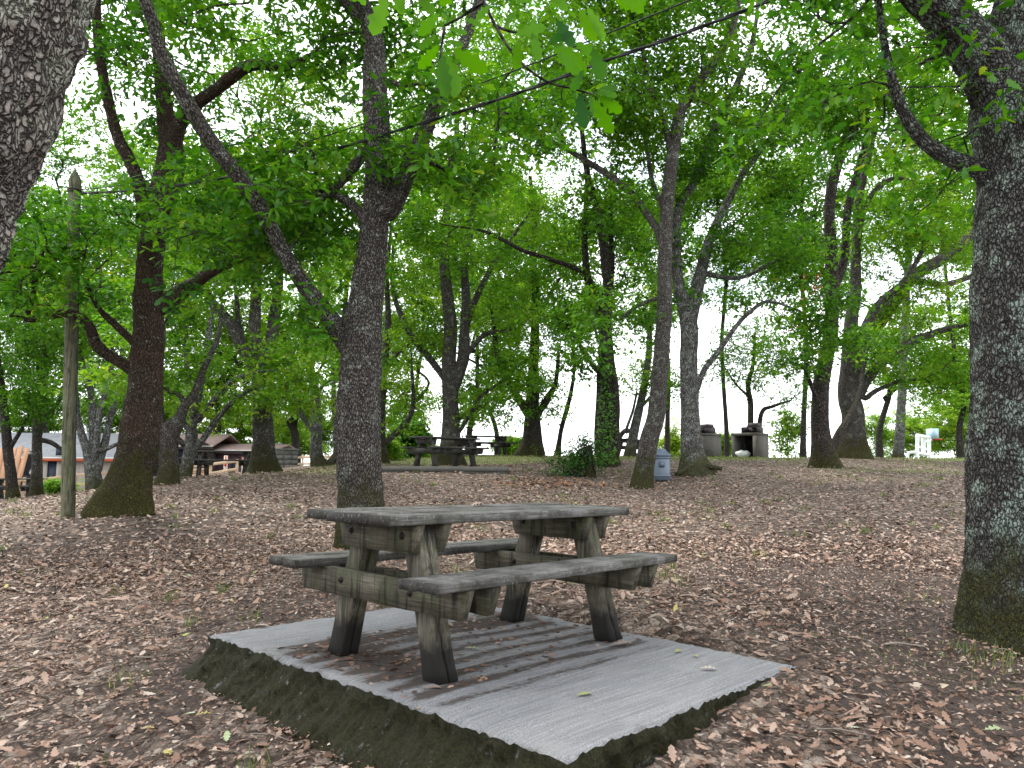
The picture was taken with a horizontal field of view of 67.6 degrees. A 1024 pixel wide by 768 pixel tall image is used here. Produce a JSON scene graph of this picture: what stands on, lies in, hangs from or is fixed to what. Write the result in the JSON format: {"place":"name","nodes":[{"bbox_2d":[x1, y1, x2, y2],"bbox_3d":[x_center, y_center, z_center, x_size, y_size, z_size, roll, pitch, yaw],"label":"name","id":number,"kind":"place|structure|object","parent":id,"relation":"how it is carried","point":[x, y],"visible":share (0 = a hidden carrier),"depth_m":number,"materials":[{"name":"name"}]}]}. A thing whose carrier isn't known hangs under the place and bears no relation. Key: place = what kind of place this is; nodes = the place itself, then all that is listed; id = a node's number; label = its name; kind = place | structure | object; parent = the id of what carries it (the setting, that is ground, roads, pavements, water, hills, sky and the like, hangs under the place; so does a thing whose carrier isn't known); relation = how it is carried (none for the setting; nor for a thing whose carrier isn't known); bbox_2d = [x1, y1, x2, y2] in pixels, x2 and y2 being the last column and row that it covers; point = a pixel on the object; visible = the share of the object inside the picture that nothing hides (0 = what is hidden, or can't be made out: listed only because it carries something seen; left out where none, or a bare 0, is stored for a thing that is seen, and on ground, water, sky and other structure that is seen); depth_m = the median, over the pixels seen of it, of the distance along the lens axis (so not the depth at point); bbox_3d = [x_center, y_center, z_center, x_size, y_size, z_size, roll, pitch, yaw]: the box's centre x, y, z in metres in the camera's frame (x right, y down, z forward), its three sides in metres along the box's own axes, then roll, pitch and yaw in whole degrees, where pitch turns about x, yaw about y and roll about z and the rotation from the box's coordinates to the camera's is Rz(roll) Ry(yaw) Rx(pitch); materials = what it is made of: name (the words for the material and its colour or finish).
{"place":"outdoors","nodes":[
{"label":"outdoors","id":0,"kind":"place"},
{"bbox_2d":[0,0,992,465],"label":"sky","id":1,"kind":"structure","parent":0,"point":[711,409],"materials":[{"name":"white"}]},
{"bbox_2d":[0,456,1023,767],"bbox_3d":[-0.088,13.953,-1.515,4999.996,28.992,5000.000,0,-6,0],"label":"ground","id":2,"kind":"structure","parent":0,"point":[686,748],"depth_m":5.56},
{"bbox_2d":[0,446,29,494],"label":"board screen","id":3,"kind":"object","parent":2,"relation":"on","point":[18,455],"visible":0.4,"depth_m":38.95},
{"bbox_2d":[17,451,31,488],"bbox_3d":[-25.152,4.514,39.730,1.092,2.197,1.023,0,-6,0],"label":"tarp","id":4,"kind":"object","parent":2,"relation":"on","point":[26,473],"visible":0.3,"depth_m":39.56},
{"bbox_2d":[0,395,83,432],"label":"shrub","id":5,"kind":"object","parent":2,"relation":"on","point":[53,427],"visible":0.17,"depth_m":61.15,"materials":[{"name":"green plant"}]},
{"bbox_2d":[0,247,87,498],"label":"oak tree","id":6,"kind":"object","parent":2,"relation":"on","point":[12,490],"visible":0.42,"depth_m":23.81,"materials":[{"name":"green plant"}]},
{"bbox_2d":[3,472,106,495],"bbox_3d":[-21.456,4.794,36.909,5.750,1.450,0.193,2,-6,-15],"label":"rail fence","id":7,"kind":"object","parent":2,"relation":"on","point":[58,477],"visible":0.12,"depth_m":36.75,"materials":[{"name":"brown wood"}]},
{"bbox_2d":[43,477,83,494],"bbox_3d":[-15.865,3.712,26.784,1.587,0.976,1.380,0,-6,0],"label":"shrub","id":8,"kind":"object","parent":2,"relation":"on","point":[50,486],"visible":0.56,"depth_m":26.41,"materials":[{"name":"green plant"}]},
{"bbox_2d":[0,198,135,432],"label":"oak tree","id":9,"kind":"object","parent":2,"relation":"on","point":[8,376],"visible":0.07,"depth_m":53.76,"materials":[{"name":"green plant"}]},
{"bbox_2d":[61,169,81,519],"bbox_3d":[-6.406,-0.450,11.109,0.426,5.541,0.193,0,-6,0],"label":"wooden pole","id":10,"kind":"object","parent":2,"relation":"on","point":[69,425],"visible":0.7,"depth_m":10.98,"materials":[{"name":"brown wood"}]},
{"bbox_2d":[78,0,690,190],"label":"overhead cable","id":11,"kind":"object","parent":10,"relation":"attached to","point":[462,89],"visible":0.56,"depth_m":8.18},
{"bbox_2d":[79,0,774,194],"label":"overhead cable","id":12,"kind":"object","parent":10,"relation":"attached to","point":[669,38],"visible":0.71,"depth_m":8.05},
{"bbox_2d":[0,433,154,497],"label":"shed","id":13,"kind":"structure","parent":2,"relation":"on","point":[52,460],"depth_m":42.78,"materials":[{"name":"paint"}]},
{"bbox_2d":[47,461,56,479],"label":"door","id":14,"kind":"structure","parent":13,"relation":"in","point":[51,471],"depth_m":42.63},
{"bbox_2d":[0,105,155,496],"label":"oak tree","id":15,"kind":"object","parent":2,"relation":"on","point":[36,480],"visible":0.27,"depth_m":25.03,"materials":[{"name":"green plant"}]},
{"bbox_2d":[0,165,167,491],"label":"oak tree","id":16,"kind":"object","parent":2,"relation":"on","point":[94,450],"visible":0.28,"depth_m":22.06,"materials":[{"name":"green plant"}]},
{"bbox_2d":[61,378,124,432],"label":"shrub","id":17,"kind":"object","parent":2,"relation":"on","point":[114,429],"visible":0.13,"depth_m":61.20,"materials":[{"name":"green plant"}]},
{"bbox_2d":[42,204,210,415],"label":"oak tree","id":18,"kind":"object","parent":2,"relation":"on","point":[120,407],"visible":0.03,"depth_m":51.71,"materials":[{"name":"green plant"}]},
{"bbox_2d":[54,236,271,485],"bbox_3d":[-7.606,-0.452,16.511,3.960,5.878,3.130,5,-8,-40],"label":"oak tree","id":19,"kind":"object","parent":2,"relation":"on","point":[171,439],"visible":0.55,"depth_m":16.51,"materials":[{"name":"green plant"}]},
{"bbox_2d":[166,715,179,722],"bbox_3d":[-1.590,1.582,3.601,0.109,0.024,0.053,-4,-7,34],"label":"fallen leaf","id":20,"kind":"object","parent":2,"relation":"on","point":[174,718],"visible":1,"depth_m":3.60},
{"bbox_2d":[77,122,297,468],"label":"oak tree","id":21,"kind":"object","parent":2,"relation":"on","point":[114,178],"visible":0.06,"depth_m":46.34,"materials":[{"name":"green plant"}]},
{"bbox_2d":[155,434,240,475],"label":"cabin","id":22,"kind":"object","parent":2,"relation":"on","point":[209,444],"visible":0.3,"depth_m":46.56,"materials":[{"name":"wood"}]},
{"bbox_2d":[179,449,182,462],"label":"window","id":23,"kind":"structure","parent":22,"relation":"in","point":[180,450],"depth_m":45.73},
{"bbox_2d":[165,383,230,433],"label":"shrub","id":24,"kind":"object","parent":2,"relation":"on","point":[203,429],"visible":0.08,"depth_m":61.30,"materials":[{"name":"green plant"}]},
{"bbox_2d":[88,256,340,478],"bbox_3d":[-7.227,-0.353,18.769,6.752,6.026,4.070,0,-6,0],"label":"oak tree","id":25,"kind":"object","parent":2,"relation":"on","point":[197,413],"visible":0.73,"depth_m":18.84,"materials":[{"name":"green plant"}]},
{"bbox_2d":[194,461,238,474],"bbox_3d":[-13.655,3.961,34.734,2.374,1.093,0.165,0,-6,0],"label":"rail fence","id":26,"kind":"object","parent":2,"relation":"on","point":[235,469],"visible":0.35,"depth_m":34.68,"materials":[{"name":"brown wood"}]},
{"bbox_2d":[223,456,227,472],"bbox_3d":[-13.225,3.861,35.270,0.177,1.117,0.060,0,-6,0],"label":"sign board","id":27,"kind":"object","parent":2,"relation":"on","point":[225,465],"visible":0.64,"depth_m":35.27,"materials":[{"name":"white paint"}]},
{"bbox_2d":[163,287,289,445],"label":"oak tree","id":28,"kind":"object","parent":2,"relation":"on","point":[224,377],"visible":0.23,"depth_m":49.53,"materials":[{"name":"green plant"}]},
{"bbox_2d":[0,0,460,518],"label":"oak tree","id":29,"kind":"object","parent":2,"relation":"on","point":[125,487],"visible":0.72,"depth_m":10.79,"materials":[{"name":"green plant"}]},
{"bbox_2d":[197,393,276,443],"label":"shrub","id":30,"kind":"object","parent":2,"relation":"on","point":[245,430],"visible":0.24,"depth_m":61.09,"materials":[{"name":"green plant"}]},
{"bbox_2d":[214,444,294,472],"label":"cabin","id":31,"kind":"object","parent":2,"relation":"on","point":[234,447],"visible":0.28,"depth_m":46.79,"materials":[{"name":"wood"}]},
{"bbox_2d":[121,2,403,473],"bbox_3d":[-6.642,-3.605,20.444,7.476,12.607,5.702,0,-6,0],"label":"oak tree","id":32,"kind":"object","parent":2,"relation":"on","point":[263,458],"visible":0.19,"depth_m":20.17,"materials":[{"name":"green plant"}]},
{"bbox_2d":[251,410,308,444],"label":"shrub","id":33,"kind":"object","parent":2,"relation":"on","point":[285,435],"visible":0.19,"depth_m":55.41,"materials":[{"name":"green plant"}]},
{"bbox_2d":[275,448,299,467],"bbox_3d":[-9.530,3.345,31.818,1.000,1.295,0.950,5,-8,-38],"label":"barbecue","id":34,"kind":"object","parent":2,"relation":"on","point":[287,457],"visible":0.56,"depth_m":31.49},
{"bbox_2d":[230,286,349,465],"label":"oak tree","id":35,"kind":"object","parent":2,"relation":"on","point":[295,436],"visible":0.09,"depth_m":51.71,"materials":[{"name":"green plant"}]},
{"bbox_2d":[275,426,331,455],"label":"shrub","id":36,"kind":"object","parent":2,"relation":"on","point":[305,449],"visible":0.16,"depth_m":57.51,"materials":[{"name":"green plant"}]},
{"bbox_2d":[285,396,336,458],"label":"shrub","id":37,"kind":"object","parent":2,"relation":"on","point":[327,438],"visible":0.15,"depth_m":61.40,"materials":[{"name":"green plant"}]},
{"bbox_2d":[298,455,330,465],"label":"rail fence","id":38,"kind":"object","parent":2,"relation":"on","point":[302,457],"visible":0.26,"depth_m":44.67,"materials":[{"name":"brown wood"}]},
{"bbox_2d":[234,184,396,466],"bbox_3d":[-6.625,-2.046,26.483,5.041,10.433,4.812,0,-6,0],"label":"oak tree","id":39,"kind":"object","parent":2,"relation":"on","point":[317,458],"visible":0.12,"depth_m":25.77,"materials":[{"name":"green plant"}]},
{"bbox_2d":[0,0,647,271],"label":"leaning oak","id":40,"kind":"object","parent":2,"relation":"on","point":[44,45],"visible":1,"depth_m":1.84,"materials":[{"name":"green plant"}]},
{"bbox_2d":[100,0,618,549],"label":"oak tree","id":41,"kind":"object","parent":2,"relation":"on","point":[356,336],"visible":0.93,"depth_m":8.70,"materials":[{"name":"green plant"}]},
{"bbox_2d":[265,102,468,399],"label":"oak tree","id":42,"kind":"object","parent":2,"relation":"on","point":[353,243],"visible":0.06,"depth_m":48.59,"materials":[{"name":"green plant"}]},
{"bbox_2d":[386,433,407,460],"bbox_3d":[-4.322,2.442,26.933,1.491,1.441,1.650,0,-6,0],"label":"shrub","id":43,"kind":"object","parent":2,"relation":"on","point":[395,450],"visible":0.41,"depth_m":26.67,"materials":[{"name":"green plant"}]},
{"bbox_2d":[385,403,427,441],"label":"shrub","id":44,"kind":"object","parent":2,"relation":"on","point":[387,430],"visible":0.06,"depth_m":61.18,"materials":[{"name":"green plant"}]},
{"bbox_2d":[390,417,438,458],"bbox_3d":[-4.055,2.355,31.022,2.270,2.124,2.195,0,-6,0],"label":"shrub","id":45,"kind":"object","parent":2,"relation":"on","point":[415,426],"visible":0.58,"depth_m":30.60,"materials":[{"name":"green plant"}]},
{"bbox_2d":[353,223,486,463],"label":"oak tree","id":46,"kind":"object","parent":2,"relation":"on","point":[387,362],"visible":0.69,"depth_m":24.90,"materials":[{"name":"green plant"}]},
{"bbox_2d":[408,445,437,458],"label":"shrub","id":47,"kind":"object","parent":2,"relation":"on","point":[423,456],"visible":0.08,"depth_m":49.12,"materials":[{"name":"green plant"}]},
{"bbox_2d":[382,243,473,457],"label":"oak tree","id":48,"kind":"object","parent":2,"relation":"on","point":[417,383],"visible":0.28,"depth_m":45.49,"materials":[{"name":"green plant"}]},
{"bbox_2d":[381,466,508,473],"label":"concrete slab","id":49,"kind":"structure","parent":2,"relation":"on","point":[465,469],"depth_m":18.24,"materials":[{"name":"concrete"}]},
{"bbox_2d":[401,436,488,466],"bbox_3d":[-1.733,1.777,19.923,1.331,0.778,1.883,-6,-9,45],"label":"picnic table","id":50,"kind":"object","parent":49,"relation":"on","point":[433,450],"visible":0.94,"depth_m":19.66,"materials":[{"name":"wood"}]},
{"bbox_2d":[327,2,579,465],"bbox_3d":[-1.868,-4.798,24.977,8.417,15.582,6.229,0,-6,0],"label":"oak tree","id":51,"kind":"object","parent":2,"relation":"on","point":[451,372],"visible":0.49,"depth_m":24.33,"materials":[{"name":"green plant"}]},
{"bbox_2d":[393,140,539,434],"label":"oak tree","id":52,"kind":"object","parent":2,"relation":"on","point":[456,287],"visible":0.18,"depth_m":40.25,"materials":[{"name":"green plant"}]},
{"bbox_2d":[182,607,795,767],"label":"concrete slab","id":53,"kind":"structure","parent":2,"relation":"on","point":[645,701],"depth_m":3.46,"materials":[{"name":"concrete"}]},
{"bbox_2d":[278,612,640,697],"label":"leaf crumbs","id":54,"kind":"object","parent":53,"relation":"on","point":[351,657],"visible":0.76,"depth_m":3.97,"materials":[{"name":"plant"}]},
{"bbox_2d":[269,503,676,684],"bbox_3d":[-0.158,1.080,4.244,1.333,0.779,1.884,-5,-9,43],"label":"picnic table","id":55,"kind":"object","parent":53,"relation":"on","point":[355,578],"visible":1,"depth_m":3.91,"materials":[{"name":"grey wood"}]},
{"bbox_2d":[612,640,630,643],"bbox_3d":[0.619,1.450,4.280,0.120,0.021,0.069,0,-6,0],"label":"fallen leaf","id":56,"kind":"object","parent":53,"relation":"on","point":[623,641],"visible":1,"depth_m":4.27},
{"bbox_2d":[484,433,521,454],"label":"shrub","id":57,"kind":"object","parent":2,"relation":"on","point":[516,440],"visible":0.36,"depth_m":54.47,"materials":[{"name":"green plant"}]},
{"bbox_2d":[454,182,556,454],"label":"oak tree","id":58,"kind":"object","parent":2,"relation":"on","point":[495,429],"visible":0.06,"depth_m":43.88,"materials":[{"name":"green plant"}]},
{"bbox_2d":[0,455,1023,767],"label":"fallen leaves","id":59,"kind":"object","parent":2,"relation":"on","point":[672,751],"depth_m":6.05,"materials":[{"name":"plant"}]},
{"bbox_2d":[0,534,1023,767],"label":"twigs","id":60,"kind":"object","parent":2,"relation":"on","point":[618,611],"visible":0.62,"depth_m":4.99,"materials":[{"name":"wood"}]},
{"bbox_2d":[456,142,604,456],"bbox_3d":[0.761,-3.152,28.663,6.065,12.391,5.624,0,-6,0],"label":"oak tree","id":61,"kind":"object","parent":2,"relation":"on","point":[532,432],"visible":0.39,"depth_m":27.92,"materials":[{"name":"green plant"}]},
{"bbox_2d":[388,19,693,466],"bbox_3d":[0.822,-4.109,20.528,8.442,13.208,5.088,0,-6,0],"label":"oak tree","id":62,"kind":"object","parent":2,"relation":"on","point":[607,431],"visible":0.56,"depth_m":20.39,"materials":[{"name":"green plant"}]},
{"bbox_2d":[471,473,659,492],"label":"rusty leaves","id":63,"kind":"object","parent":2,"relation":"on","point":[563,485],"visible":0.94,"depth_m":16.63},
{"bbox_2d":[530,430,615,478],"bbox_3d":[1.451,1.764,18.179,2.073,1.343,1.194,0,-6,0],"label":"ivy stump","id":64,"kind":"object","parent":2,"relation":"on","point":[588,463],"visible":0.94,"depth_m":18.10,"materials":[{"name":"green plant"}]},
{"bbox_2d":[534,274,621,455],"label":"young tree","id":65,"kind":"object","parent":2,"relation":"on","point":[560,432],"visible":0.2,"depth_m":29.03,"materials":[{"name":"green plant"}]},
{"bbox_2d":[523,169,674,453],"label":"oak tree","id":66,"kind":"object","parent":2,"relation":"on","point":[623,261],"visible":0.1,"depth_m":42.35,"materials":[{"name":"green plant"}]},
{"bbox_2d":[451,0,780,488],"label":"oak tree","id":67,"kind":"object","parent":2,"relation":"on","point":[658,26],"visible":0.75,"depth_m":16.82,"materials":[{"name":"green plant"}]},
{"bbox_2d":[619,438,638,455],"bbox_3d":[5.077,2.754,32.898,1.331,0.778,1.883,-2,-7,20],"label":"picnic table","id":68,"kind":"object","parent":2,"relation":"on","point":[622,441],"visible":0.25,"depth_m":32.27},
{"bbox_2d":[595,214,710,456],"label":"oak tree","id":69,"kind":"object","parent":2,"relation":"on","point":[644,378],"visible":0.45,"depth_m":28.96,"materials":[{"name":"green plant"}]},
{"bbox_2d":[654,449,670,480],"bbox_3d":[3.502,1.956,18.097,0.534,0.840,0.534,0,-6,0],"label":"litter bin","id":70,"kind":"object","parent":2,"relation":"on","point":[662,470],"visible":0.66,"depth_m":17.88,"materials":[{"name":"metal"}]},
{"bbox_2d":[657,417,680,456],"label":"shrub","id":71,"kind":"object","parent":2,"relation":"on","point":[675,444],"visible":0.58,"depth_m":59.56,"materials":[{"name":"green plant"}]},
{"bbox_2d":[597,157,750,453],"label":"oak tree","id":72,"kind":"object","parent":2,"relation":"on","point":[722,186],"visible":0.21,"depth_m":46.01,"materials":[{"name":"green plant"}]},
{"bbox_2d":[716,431,736,456],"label":"shrub","id":73,"kind":"object","parent":2,"relation":"on","point":[722,443],"visible":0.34,"depth_m":55.36,"materials":[{"name":"green plant"}]},
{"bbox_2d":[650,105,823,456],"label":"oak tree","id":74,"kind":"object","parent":2,"relation":"on","point":[732,268],"visible":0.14,"depth_m":48.49,"materials":[{"name":"green plant"}]},
{"bbox_2d":[581,0,897,476],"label":"oak tree","id":75,"kind":"object","parent":2,"relation":"on","point":[694,460],"visible":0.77,"depth_m":19.11,"materials":[{"name":"green plant"}]},
{"bbox_2d":[697,308,837,427],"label":"oak tree","id":76,"kind":"object","parent":2,"relation":"on","point":[748,381],"visible":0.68,"depth_m":37.14,"materials":[{"name":"green plant"}]},
{"bbox_2d":[763,689,772,695],"bbox_3d":[1.160,1.403,3.471,0.048,0.022,0.099,-5,-8,41],"label":"fallen leaf","id":77,"kind":"object","parent":2,"relation":"on","point":[765,691],"visible":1,"depth_m":3.47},
{"bbox_2d":[762,405,810,457],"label":"shrub","id":78,"kind":"object","parent":2,"relation":"on","point":[788,423],"visible":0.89,"depth_m":43.73,"materials":[{"name":"green plant"}]},
{"bbox_2d":[733,73,876,457],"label":"oak tree","id":79,"kind":"object","parent":2,"relation":"on","point":[802,448],"visible":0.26,"depth_m":42.33,"materials":[{"name":"green plant"}]},
{"bbox_2d":[814,695,838,702],"bbox_3d":[1.403,1.415,3.421,0.128,0.028,0.064,0,-6,0],"label":"fallen leaf","id":80,"kind":"object","parent":2,"relation":"on","point":[827,698],"visible":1,"depth_m":3.42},
{"bbox_2d":[744,0,981,468],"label":"oak tree","id":81,"kind":"object","parent":2,"relation":"on","point":[824,448],"visible":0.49,"depth_m":21.93,"materials":[{"name":"green plant"}]},
{"bbox_2d":[712,0,1023,657],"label":"oak tree","id":82,"kind":"object","parent":2,"relation":"on","point":[984,55],"visible":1,"depth_m":5.05,"materials":[{"name":"green plant"}]},
{"bbox_2d":[864,404,908,457],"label":"shrub","id":83,"kind":"object","parent":2,"relation":"on","point":[871,427],"visible":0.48,"depth_m":63.46,"materials":[{"name":"green plant"}]},
{"bbox_2d":[810,278,968,457],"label":"oak tree","id":84,"kind":"object","parent":2,"relation":"on","point":[879,451],"visible":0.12,"depth_m":45.83,"materials":[{"name":"green plant"}]},
{"bbox_2d":[812,0,987,458],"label":"oak tree","id":85,"kind":"object","parent":2,"relation":"on","point":[853,444],"visible":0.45,"depth_m":24.69,"materials":[{"name":"green plant"}]},
{"bbox_2d":[883,642,924,646],"bbox_3d":[2.278,1.516,4.443,0.268,0.038,0.022,2,-6,-11],"label":"stick","id":86,"kind":"object","parent":2,"relation":"on","point":[903,643],"visible":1,"depth_m":4.44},
{"bbox_2d":[841,106,972,457],"bbox_3d":[18.193,-4.759,33.470,6.719,16.886,5.343,-4,-8,35],"label":"oak tree","id":87,"kind":"object","parent":2,"relation":"on","point":[899,443],"visible":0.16,"depth_m":33.21,"materials":[{"name":"green plant"}]},
{"bbox_2d":[874,408,950,458],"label":"shrub","id":88,"kind":"object","parent":2,"relation":"on","point":[910,442],"visible":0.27,"depth_m":65.37,"materials":[{"name":"green plant"}]},
{"bbox_2d":[906,428,941,458],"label":"sports goal","id":89,"kind":"object","parent":2,"relation":"on","point":[931,434],"visible":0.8,"depth_m":58.97,"materials":[{"name":"white paint"}]},
{"bbox_2d":[880,107,975,457],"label":"oak tree","id":90,"kind":"object","parent":2,"relation":"on","point":[960,452],"visible":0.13,"depth_m":44.48,"materials":[{"name":"green plant"}]},
{"bbox_2d":[905,401,968,457],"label":"shrub","id":91,"kind":"object","parent":2,"relation":"on","point":[947,440],"visible":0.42,"depth_m":61.58,"materials":[{"name":"green plant"}]},
{"bbox_2d":[940,683,948,687],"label":"fallen leaf","id":92,"kind":"object","parent":2,"relation":"on","point":[942,685],"visible":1,"depth_m":3.76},
{"bbox_2d":[984,724,1004,730],"bbox_3d":[2.088,1.494,3.311,0.100,0.022,0.049,0,-6,0],"label":"fallen leaf","id":93,"kind":"object","parent":2,"relation":"on","point":[993,727],"visible":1,"depth_m":3.31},
{"bbox_3d":[8.079,3.361,30.672,5.416,0.812,2.616,0,-6,3],"label":"concrete slab","id":94,"kind":"object","parent":2,"relation":"on","visible":0},
{"bbox_2d":[700,424,721,456],"bbox_3d":[7.849,2.524,31.416,1.020,1.738,1.080,4,-7,-32],"label":"barbecue","id":95,"kind":"object","parent":94,"relation":"on","point":[711,440],"visible":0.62,"depth_m":31.03,"materials":[{"name":"concrete"}]},
{"bbox_2d":[731,423,768,457],"bbox_3d":[9.321,2.400,29.922,1.080,1.738,1.020,-5,-8,42],"label":"barbecue","id":96,"kind":"object","parent":94,"relation":"on","point":[752,438],"visible":0.82,"depth_m":29.84,"materials":[{"name":"concrete"}]},
{"bbox_2d":[735,450,750,456],"bbox_3d":[8.985,2.724,29.673,0.630,0.333,0.439,0,-6,0],"label":"plastic bag","id":97,"kind":"object","parent":96,"relation":"in","point":[742,453],"visible":0.81,"depth_m":29.54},
{"bbox_2d":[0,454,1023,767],"bbox_3d":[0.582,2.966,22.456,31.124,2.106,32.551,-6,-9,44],"label":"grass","id":98,"kind":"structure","parent":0,"point":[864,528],"depth_m":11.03,"materials":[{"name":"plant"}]},
{"bbox_3d":[-1.016,3.235,29.824,3.416,0.912,2.416,1,-6,-3],"label":"concrete slab","id":99,"kind":"object","parent":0,"visible":0},
{"bbox_2d":[461,435,514,454],"bbox_3d":[-1.012,2.417,29.913,1.883,0.778,1.331,4,-7,-30],"label":"picnic table","id":100,"kind":"object","parent":99,"relation":"on","point":[497,444],"visible":0.77,"depth_m":29.83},
{"bbox_3d":[-8.627,3.117,22.388,3.415,0.812,2.315,1,-6,-2],"label":"concrete slab","id":101,"kind":"object","parent":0,"visible":0},
{"bbox_2d":[194,450,250,475],"bbox_3d":[-8.423,2.350,22.472,1.883,0.778,1.331,1,-6,-4],"label":"picnic table","id":102,"kind":"object","parent":101,"relation":"on","point":[202,459],"visible":0.73,"depth_m":22.16,"materials":[{"name":"wood"}]},
{"bbox_3d":[-17.666,4.504,27.060,3.415,0.812,2.316,1,-6,-2],"label":"concrete slab","id":103,"kind":"object","parent":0,"visible":0},
{"bbox_2d":[0,478,47,498],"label":"picnic table","id":104,"kind":"object","parent":103,"relation":"on","point":[22,487],"visible":0.34,"depth_m":26.90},
{"bbox_3d":[-12.497,3.726,26.746,3.016,0.812,2.316,1,-6,-2],"label":"concrete slab","id":105,"kind":"object","parent":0,"visible":0},
{"bbox_2d":[153,457,181,475],"bbox_3d":[-12.493,2.958,26.828,1.331,0.778,1.884,-1,-6,12],"label":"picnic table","id":106,"kind":"object","parent":105,"relation":"on","point":[157,467],"visible":0.06,"depth_m":25.99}
]}

